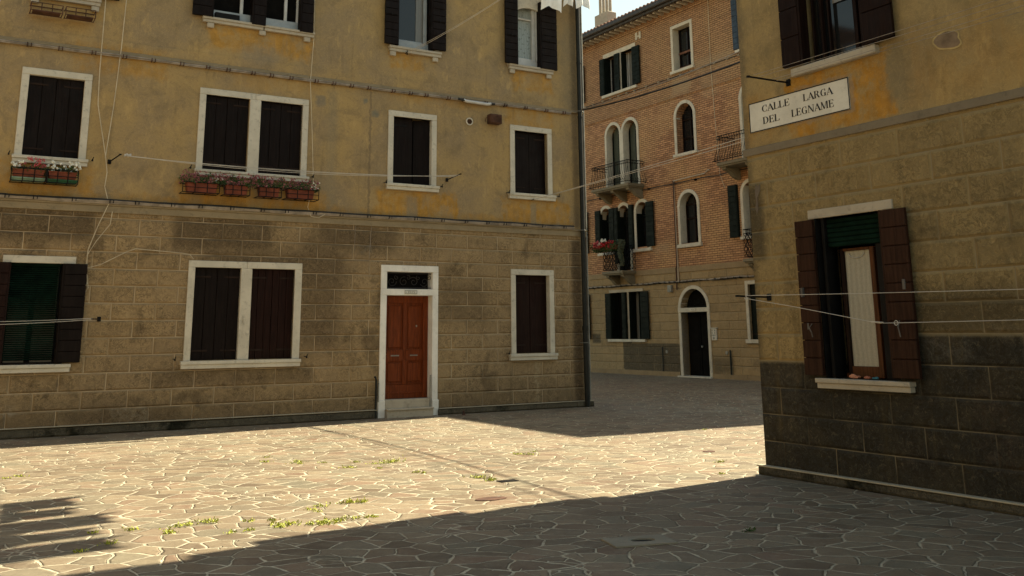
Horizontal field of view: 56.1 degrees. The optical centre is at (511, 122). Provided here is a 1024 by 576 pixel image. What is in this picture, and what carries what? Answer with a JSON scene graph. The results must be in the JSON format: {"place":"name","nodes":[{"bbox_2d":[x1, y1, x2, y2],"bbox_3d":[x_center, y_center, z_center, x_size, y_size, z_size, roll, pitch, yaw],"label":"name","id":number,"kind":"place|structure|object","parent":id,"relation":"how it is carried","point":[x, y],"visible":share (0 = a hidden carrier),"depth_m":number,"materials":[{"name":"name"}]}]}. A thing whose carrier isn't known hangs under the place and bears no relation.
{"place":"outdoors","nodes":[
{"label":"outdoors","id":0,"kind":"place"},
{"bbox_2d":[0,372,1023,575],"bbox_3d":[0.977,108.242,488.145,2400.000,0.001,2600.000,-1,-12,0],"label":"ground","id":1,"kind":"structure","parent":0,"point":[625,455],"depth_m":9.17,"materials":[{"name":"beige stone"}]},
{"bbox_2d":[73,548,89,552],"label":"weed","id":2,"kind":"object","parent":1,"relation":"on","point":[79,550],"visible":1,"depth_m":7.29,"materials":[{"name":"green plant"}]},
{"bbox_2d":[97,539,117,545],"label":"weed","id":3,"kind":"object","parent":1,"relation":"on","point":[107,542],"visible":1,"depth_m":7.55,"materials":[{"name":"green plant"}]},
{"bbox_2d":[122,526,138,530],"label":"weed","id":4,"kind":"object","parent":1,"relation":"on","point":[129,529],"visible":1,"depth_m":8.06,"materials":[{"name":"green plant"}]},
{"bbox_2d":[159,521,198,528],"bbox_3d":[-2.836,3.430,8.191,0.143,0.049,0.328,-7,-14,28],"label":"weed","id":5,"kind":"object","parent":1,"relation":"on","point":[180,525],"visible":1,"depth_m":8.21,"materials":[{"name":"green plant"}]},
{"bbox_2d":[191,517,218,523],"bbox_3d":[-2.659,3.464,8.373,0.241,0.054,0.162,-1,-12,0],"label":"weed","id":6,"kind":"object","parent":1,"relation":"on","point":[208,520],"visible":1,"depth_m":8.37,"materials":[{"name":"green plant"}]},
{"bbox_2d":[269,519,296,525],"bbox_3d":[-1.973,3.429,8.230,0.268,0.053,0.115,-4,-13,14],"label":"weed","id":7,"kind":"object","parent":1,"relation":"on","point":[272,522],"visible":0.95,"depth_m":8.23,"materials":[{"name":"green plant"}]},
{"bbox_2d":[280,519,301,524],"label":"weed","id":8,"kind":"object","parent":1,"relation":"on","point":[293,522],"visible":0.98,"depth_m":8.28,"materials":[{"name":"green plant"}]},
{"bbox_2d":[0,0,593,439],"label":"ochre house","id":9,"kind":"structure","parent":1,"relation":"on","point":[248,318],"depth_m":18.46,"materials":[{"name":"paint"}]},
{"bbox_2d":[9,157,47,184],"bbox_3d":[-8.121,0.791,16.127,0.566,0.435,0.310,7,-14,-30],"label":"window planter","id":10,"kind":"object","parent":9,"relation":"on","point":[21,174],"visible":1,"depth_m":16.04,"materials":[{"name":"ceramic"}]},
{"bbox_2d":[0,255,87,373],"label":"window","id":11,"kind":"structure","parent":9,"relation":"in","point":[30,289],"depth_m":16.00,"materials":[{"name":"wood"}]},
{"bbox_2d":[29,1,63,17],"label":"planter rack","id":12,"kind":"object","parent":9,"relation":"attached to","point":[45,13],"visible":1,"depth_m":16.70,"materials":[{"name":"metal"}]},
{"bbox_2d":[0,317,100,324],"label":"washing line","id":13,"kind":"object","parent":9,"relation":"attached to","point":[98,319],"visible":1,"depth_m":15.89,"materials":[{"name":"white fabric"}]},
{"bbox_2d":[8,67,93,166],"bbox_3d":[-7.915,-0.093,16.623,1.333,1.665,0.260,7,-14,-30],"label":"window","id":14,"kind":"structure","parent":9,"relation":"in","point":[50,109],"depth_m":16.65,"materials":[{"name":"wood"}]},
{"bbox_2d":[44,160,80,186],"bbox_3d":[-7.667,0.864,16.386,0.576,0.395,0.312,7,-14,-30],"label":"window planter","id":15,"kind":"object","parent":9,"relation":"attached to","point":[65,176],"visible":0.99,"depth_m":16.30,"materials":[{"name":"ceramic"}]},
{"bbox_2d":[30,0,119,11],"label":"window","id":16,"kind":"structure","parent":9,"relation":"in","point":[95,4],"depth_m":17.20,"materials":[{"name":"stone"}]},
{"bbox_2d":[63,6,95,22],"bbox_3d":[-7.661,-1.913,17.025,0.496,0.158,0.288,7,-14,-30],"label":"planter rack","id":17,"kind":"object","parent":9,"relation":"attached to","point":[79,18],"visible":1,"depth_m":16.96,"materials":[{"name":"metal"}]},
{"bbox_2d":[86,0,108,290],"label":"hanging cord","id":18,"kind":"object","parent":9,"relation":"hanging from","point":[103,142],"visible":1,"depth_m":16.90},
{"bbox_2d":[106,0,126,152],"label":"hanging cord","id":19,"kind":"object","parent":9,"relation":"hanging from","point":[117,77],"visible":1,"depth_m":17.23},
{"bbox_2d":[87,212,193,267],"bbox_3d":[-6.513,2.092,16.938,1.792,0.986,0.014,7,-14,-30],"label":"hanging cord","id":20,"kind":"object","parent":9,"relation":"hanging from","point":[129,250],"visible":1,"depth_m":16.73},
{"bbox_2d":[179,169,223,195],"bbox_3d":[-5.675,1.088,17.529,0.836,0.431,0.342,7,-14,-30],"label":"window planter","id":21,"kind":"object","parent":9,"relation":"attached to","point":[202,187],"visible":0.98,"depth_m":17.45,"materials":[{"name":"ceramic"}]},
{"bbox_2d":[217,173,255,197],"bbox_3d":[-5.130,1.153,17.843,0.698,0.428,0.342,7,-14,-30],"label":"window planter","id":22,"kind":"object","parent":9,"relation":"attached to","point":[235,189],"visible":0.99,"depth_m":17.77,"materials":[{"name":"ceramic"}]},
{"bbox_2d":[173,260,307,368],"bbox_3d":[-4.926,3.519,17.630,2.413,1.905,0.260,7,-14,-30],"label":"window","id":23,"kind":"structure","parent":9,"relation":"in","point":[212,316],"depth_m":17.64,"materials":[{"name":"wood"}]},
{"bbox_2d":[189,87,313,182],"bbox_3d":[-4.930,0.256,18.358,2.353,1.660,0.260,7,-14,-30],"label":"window","id":24,"kind":"structure","parent":9,"relation":"in","point":[274,132],"depth_m":18.36,"materials":[{"name":"wood"}]},
{"bbox_2d":[192,0,314,42],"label":"window","id":25,"kind":"structure","parent":9,"relation":"in","point":[288,17],"depth_m":18.87,"materials":[{"name":"stone"}]},
{"bbox_2d":[251,174,287,199],"bbox_3d":[-4.585,1.218,18.159,0.676,0.426,0.345,7,-14,-30],"label":"window planter","id":26,"kind":"object","parent":9,"relation":"attached to","point":[268,191],"visible":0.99,"depth_m":18.07,"materials":[{"name":"ceramic"}]},
{"bbox_2d":[107,153,461,181],"bbox_3d":[-4.087,0.894,18.430,6.782,0.270,0.524,7,-14,-30],"label":"washing line","id":27,"kind":"object","parent":9,"relation":"attached to","point":[129,155],"visible":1,"depth_m":17.98,"materials":[{"name":"white fabric"}]},
{"bbox_2d":[0,39,570,114],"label":"wall cable","id":28,"kind":"object","parent":9,"relation":"attached to","point":[236,70],"depth_m":18.57,"materials":[{"name":"metal"}]},
{"bbox_2d":[458,98,494,105],"bbox_3d":[-0.764,-0.443,20.943,0.910,0.102,0.076,7,-14,-30],"label":"cable joint","id":29,"kind":"object","parent":28,"relation":"attached to","point":[475,102],"visible":1,"depth_m":20.89,"materials":[{"name":"white paint"}]},
{"bbox_2d":[0,193,574,229],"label":"ledge","id":30,"kind":"object","parent":9,"relation":"attached to","point":[198,206],"depth_m":18.17,"materials":[{"name":"grey stone"}]},
{"bbox_2d":[280,176,320,201],"bbox_3d":[-4.077,1.276,18.458,0.804,0.432,0.338,7,-14,-30],"label":"window planter","id":31,"kind":"object","parent":9,"relation":"attached to","point":[300,193],"visible":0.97,"depth_m":18.39,"materials":[{"name":"ceramic"}]},
{"bbox_2d":[307,0,324,217],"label":"hanging cord","id":32,"kind":"object","parent":9,"relation":"hanging from","point":[311,104],"visible":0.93,"depth_m":19.02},
{"bbox_2d":[385,296,427,398],"bbox_3d":[-2.163,4.512,19.339,1.000,2.005,0.095,7,-14,-30],"label":"door","id":33,"kind":"structure","parent":9,"relation":"in","point":[406,316],"depth_m":19.35,"materials":[{"name":"red wood"}]},
{"bbox_2d":[384,110,442,192],"bbox_3d":[-2.082,0.610,20.047,1.293,1.660,0.324,7,-14,-30],"label":"window","id":34,"kind":"structure","parent":9,"relation":"in","point":[418,164],"depth_m":20.10,"materials":[{"name":"stone"}]},
{"bbox_2d":[384,0,445,61],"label":"window","id":35,"kind":"structure","parent":9,"relation":"in","point":[409,24],"depth_m":20.71,"materials":[{"name":"stone"}]},
{"bbox_2d":[405,0,499,54],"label":"washing line","id":36,"kind":"object","parent":9,"relation":"attached to","point":[451,28],"visible":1,"depth_m":18.69,"materials":[{"name":"white fabric"}]},
{"bbox_2d":[504,0,557,78],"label":"window","id":37,"kind":"structure","parent":9,"relation":"in","point":[530,31],"depth_m":22.16,"materials":[{"name":"stone"}]},
{"bbox_2d":[506,269,557,360],"bbox_3d":[0.402,4.148,20.755,1.272,1.915,0.310,7,-14,-30],"label":"window","id":38,"kind":"structure","parent":9,"relation":"in","point":[530,332],"depth_m":20.86,"materials":[{"name":"wood"}]},
{"bbox_2d":[506,124,559,201],"bbox_3d":[0.430,0.911,21.484,1.333,1.660,0.290,7,-14,-30],"label":"window","id":39,"kind":"structure","parent":9,"relation":"in","point":[527,150],"depth_m":21.55,"materials":[{"name":"stone"}]},
{"bbox_2d":[533,137,743,199],"bbox_3d":[2.866,0.641,17.361,0.019,0.404,9.500,7,-14,-30],"label":"washing line","id":40,"kind":"object","parent":9,"relation":"attached to","point":[644,167],"visible":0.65,"depth_m":17.89,"materials":[{"name":"white fabric"}]},
{"bbox_2d":[297,519,336,525],"bbox_3d":[-1.669,3.432,8.247,0.336,0.049,0.152,-1,-12,0],"label":"weed","id":41,"kind":"object","parent":1,"relation":"on","point":[312,523],"visible":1,"depth_m":8.23,"materials":[{"name":"green plant"}]},
{"bbox_2d":[323,517,353,523],"bbox_3d":[-1.515,3.443,8.317,0.315,0.047,0.110,7,-14,-30],"label":"weed","id":42,"kind":"object","parent":1,"relation":"on","point":[340,520],"visible":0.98,"depth_m":8.30,"materials":[{"name":"green plant"}]},
{"bbox_2d":[326,497,364,503],"bbox_3d":[-1.609,3.648,9.271,0.374,0.058,0.147,1,-12,-7],"label":"weed","id":43,"kind":"object","parent":1,"relation":"on","point":[350,500],"visible":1,"depth_m":9.26,"materials":[{"name":"green plant"}]},
{"bbox_2d":[372,455,405,463],"bbox_3d":[-1.539,4.260,12.138,0.172,0.083,0.462,-10,-16,38],"label":"weed","id":44,"kind":"object","parent":1,"relation":"on","point":[389,461],"visible":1,"depth_m":12.13,"materials":[{"name":"green plant"}]},
{"bbox_2d":[464,474,490,477],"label":"weed","id":45,"kind":"object","parent":1,"relation":"on","point":[480,476],"visible":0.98,"depth_m":10.81,"materials":[{"name":"green plant"}]},
{"bbox_2d":[483,477,496,480],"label":"weed","id":46,"kind":"object","parent":1,"relation":"on","point":[491,479],"visible":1,"depth_m":10.59,"materials":[{"name":"green plant"}]},
{"bbox_2d":[475,496,506,500],"bbox_3d":[-0.207,3.694,9.429,0.340,0.008,0.180,6,-14,-28],"label":"metal plate","id":47,"kind":"object","parent":1,"relation":"on","point":[491,498],"visible":1,"depth_m":9.41,"materials":[{"name":"metal"}]},
{"bbox_2d":[497,479,518,482],"bbox_3d":[-0.049,3.938,10.551,0.220,0.008,0.118,6,-14,-28],"label":"drain grate","id":48,"kind":"object","parent":1,"relation":"on","point":[508,480],"visible":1,"depth_m":10.55,"materials":[{"name":"black metal"}]},
{"bbox_2d":[601,534,677,547],"bbox_3d":[0.986,3.248,7.450,0.510,0.012,0.310,3,-13,-16],"label":"drain cover","id":49,"kind":"object","parent":1,"relation":"on","point":[637,541],"visible":1,"depth_m":7.41,"materials":[{"name":"stone"}]},
{"bbox_2d":[582,0,760,380],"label":"brick house","id":50,"kind":"structure","parent":1,"relation":"on","point":[700,228],"depth_m":35.74,"materials":[{"name":"brick"}]},
{"bbox_2d":[587,214,587,244],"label":"window","id":51,"kind":"structure","parent":50,"relation":"in","point":[587,214],"depth_m":39.68,"materials":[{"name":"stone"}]},
{"bbox_2d":[589,294,590,338],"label":"window","id":52,"kind":"structure","parent":50,"relation":"in","point":[589,294],"depth_m":38.96,"materials":[{"name":"stone"}]},
{"bbox_2d":[590,238,618,253],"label":"balcony flowers","id":53,"kind":"object","parent":50,"relation":"attached to","point":[601,247],"visible":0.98,"depth_m":37.25,"materials":[{"name":"red plant"}]},
{"bbox_2d":[594,206,614,255],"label":"window","id":54,"kind":"structure","parent":50,"relation":"in","point":[604,224],"depth_m":39.05,"materials":[{"name":"wood"}]},
{"bbox_2d":[604,122,621,186],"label":"window","id":55,"kind":"structure","parent":50,"relation":"in","point":[612,140],"depth_m":39.22,"materials":[{"name":"stone"}]},
{"bbox_2d":[599,42,639,98],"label":"window","id":56,"kind":"structure","parent":50,"relation":"in","point":[618,75],"depth_m":39.10,"materials":[{"name":"wood"}]},
{"bbox_2d":[617,239,624,266],"bbox_3d":[4.153,4.947,36.498,0.332,1.054,0.396,7,-14,-31],"label":"trailing plant","id":57,"kind":"object","parent":50,"relation":"hanging from","point":[620,243],"visible":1,"depth_m":36.49,"materials":[{"name":"green plant"}]},
{"bbox_2d":[613,202,632,270],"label":"window","id":58,"kind":"structure","parent":50,"relation":"in","point":[621,229],"depth_m":38.07,"materials":[{"name":"stone"}]},
{"bbox_2d":[605,288,649,341],"bbox_3d":[4.577,7.442,37.051,0.440,1.990,2.670,7,-14,-31],"label":"window","id":59,"kind":"structure","parent":50,"relation":"in","point":[626,310],"depth_m":37.07,"materials":[{"name":"wood"}]},
{"bbox_2d":[621,117,640,183],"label":"window","id":60,"kind":"structure","parent":50,"relation":"in","point":[629,136],"depth_m":38.27,"materials":[{"name":"stone"}]},
{"bbox_2d":[628,199,654,252],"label":"window","id":61,"kind":"structure","parent":50,"relation":"in","point":[641,221],"depth_m":37.08,"materials":[{"name":"wood"}]},
{"bbox_2d":[581,61,739,110],"bbox_3d":[3.827,-1.071,18.268,0.034,0.256,9.409,6,-14,-28],"label":"street cable","id":62,"kind":"object","parent":50,"relation":"attached to","point":[738,62],"visible":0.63,"depth_m":19.52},
{"bbox_2d":[584,54,739,107],"bbox_3d":[5.900,-1.642,36.354,0.092,0.070,25.500,7,-14,-31],"label":"wall cable","id":63,"kind":"object","parent":50,"relation":"attached to","point":[646,86],"depth_m":36.91,"materials":[{"name":"metal"}]},
{"bbox_2d":[586,168,747,201],"bbox_3d":[5.935,2.275,35.499,0.092,0.070,25.501,7,-14,-31],"label":"wall cable","id":64,"kind":"object","parent":50,"relation":"attached to","point":[695,179],"depth_m":35.39,"materials":[{"name":"black rubber"}]},
{"bbox_2d":[589,275,753,288],"bbox_3d":[5.962,5.761,34.735,0.102,0.101,25.502,7,-14,-31],"label":"ledge","id":65,"kind":"object","parent":50,"relation":"attached to","point":[694,280],"depth_m":34.79,"materials":[{"name":"grey stone"}]},
{"bbox_2d":[670,18,694,74],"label":"window","id":66,"kind":"structure","parent":50,"relation":"in","point":[682,56],"depth_m":36.25,"materials":[{"name":"stone"}]},
{"bbox_2d":[673,100,697,157],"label":"window","id":67,"kind":"structure","parent":50,"relation":"in","point":[689,116],"depth_m":35.55,"materials":[{"name":"stone"}]},
{"bbox_2d":[677,189,702,247],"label":"window","id":68,"kind":"structure","parent":50,"relation":"in","point":[689,232],"depth_m":34.92,"materials":[{"name":"stone"}]},
{"bbox_2d":[688,312,709,375],"bbox_3d":[6.669,7.786,33.769,0.140,2.200,1.370,7,-14,-31],"label":"door","id":69,"kind":"structure","parent":50,"relation":"in","point":[697,321],"depth_m":33.88,"materials":[{"name":"black wood"}]},
{"bbox_2d":[707,0,724,187],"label":"hanging cord","id":70,"kind":"object","parent":50,"relation":"hanging from","point":[713,99],"visible":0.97,"depth_m":34.08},
{"bbox_2d":[730,0,738,53],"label":"window","id":71,"kind":"structure","parent":50,"relation":"in","point":[732,2],"depth_m":33.47,"materials":[{"name":"stone"}]},
{"bbox_2d":[727,179,751,239],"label":"window","id":72,"kind":"structure","parent":50,"relation":"in","point":[732,191],"depth_m":32.47,"materials":[{"name":"stone"}]},
{"bbox_2d":[738,87,744,157],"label":"window","id":73,"kind":"structure","parent":50,"relation":"in","point":[740,92],"depth_m":32.83,"materials":[{"name":"stone"}]},
{"bbox_2d":[744,280,757,342],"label":"window","id":74,"kind":"structure","parent":50,"relation":"in","point":[752,282],"depth_m":31.58,"materials":[{"name":"stone"}]},
{"bbox_2d":[742,527,755,531],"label":"weed","id":75,"kind":"object","parent":1,"relation":"on","point":[749,530],"visible":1,"depth_m":7.80,"materials":[{"name":"green plant"}]},
{"bbox_2d":[736,0,1023,516],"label":"corner house","id":76,"kind":"structure","parent":1,"relation":"on","point":[905,173],"depth_m":9.76,"materials":[{"name":"paint"}]},
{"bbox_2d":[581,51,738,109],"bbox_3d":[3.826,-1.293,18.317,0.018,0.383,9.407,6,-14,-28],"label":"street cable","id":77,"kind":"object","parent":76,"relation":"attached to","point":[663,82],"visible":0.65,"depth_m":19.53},
{"bbox_2d":[748,77,850,133],"bbox_3d":[3.284,-0.183,11.073,0.013,0.365,1.495,7,-14,-31],"label":"street sign","id":78,"kind":"object","parent":76,"relation":"attached to","point":[825,99],"visible":1,"depth_m":11.02,"materials":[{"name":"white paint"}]},
{"bbox_2d":[778,0,894,77],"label":"window","id":79,"kind":"structure","parent":76,"relation":"in","point":[836,24],"depth_m":10.94,"materials":[{"name":"stone"}]},
{"bbox_2d":[794,199,922,392],"bbox_3d":[3.704,1.826,10.120,0.447,1.915,1.450,7,-14,-31],"label":"window","id":80,"kind":"structure","parent":76,"relation":"in","point":[892,352],"depth_m":10.21,"materials":[{"name":"wood"}]},
{"bbox_2d":[735,289,1023,325],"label":"washing line","id":81,"kind":"object","parent":76,"relation":"attached to","point":[768,296],"visible":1,"depth_m":9.56,"materials":[{"name":"white fabric"}]},
{"bbox_2d":[746,0,1023,85],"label":"washing line","id":82,"kind":"object","parent":76,"relation":"attached to","point":[787,81],"visible":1,"depth_m":9.78,"materials":[{"name":"white fabric"}]},
{"bbox_2d":[581,0,653,32],"label":"sky","id":83,"kind":"structure","parent":0,"point":[621,7],"materials":[{"name":"white"}]},
{"bbox_2d":[849,374,860,378],"bbox_3d":[3.576,2.648,10.016,0.072,0.048,0.134,4,-13,-21],"label":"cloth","id":84,"kind":"object","parent":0,"point":[853,376],"visible":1,"depth_m":9.99,"materials":[{"name":"fabric"}]},
{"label":"washing line","id":85,"kind":"object","parent":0,"visible":0},
{"bbox_2d":[541,0,561,11],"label":"cloth","id":86,"kind":"object","parent":85,"relation":"hanging from","point":[555,4],"visible":1,"depth_m":21.94,"materials":[{"name":"white fabric"}]},
{"bbox_2d":[563,0,572,6],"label":"cloth","id":87,"kind":"object","parent":85,"relation":"hanging from","point":[568,2],"visible":1,"depth_m":22.16,"materials":[{"name":"white fabric"}]},
{"bbox_2d":[575,0,589,8],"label":"cloth","id":88,"kind":"object","parent":85,"relation":"hanging from","point":[584,3],"visible":1,"depth_m":22.36,"materials":[{"name":"white fabric"}]}
]}

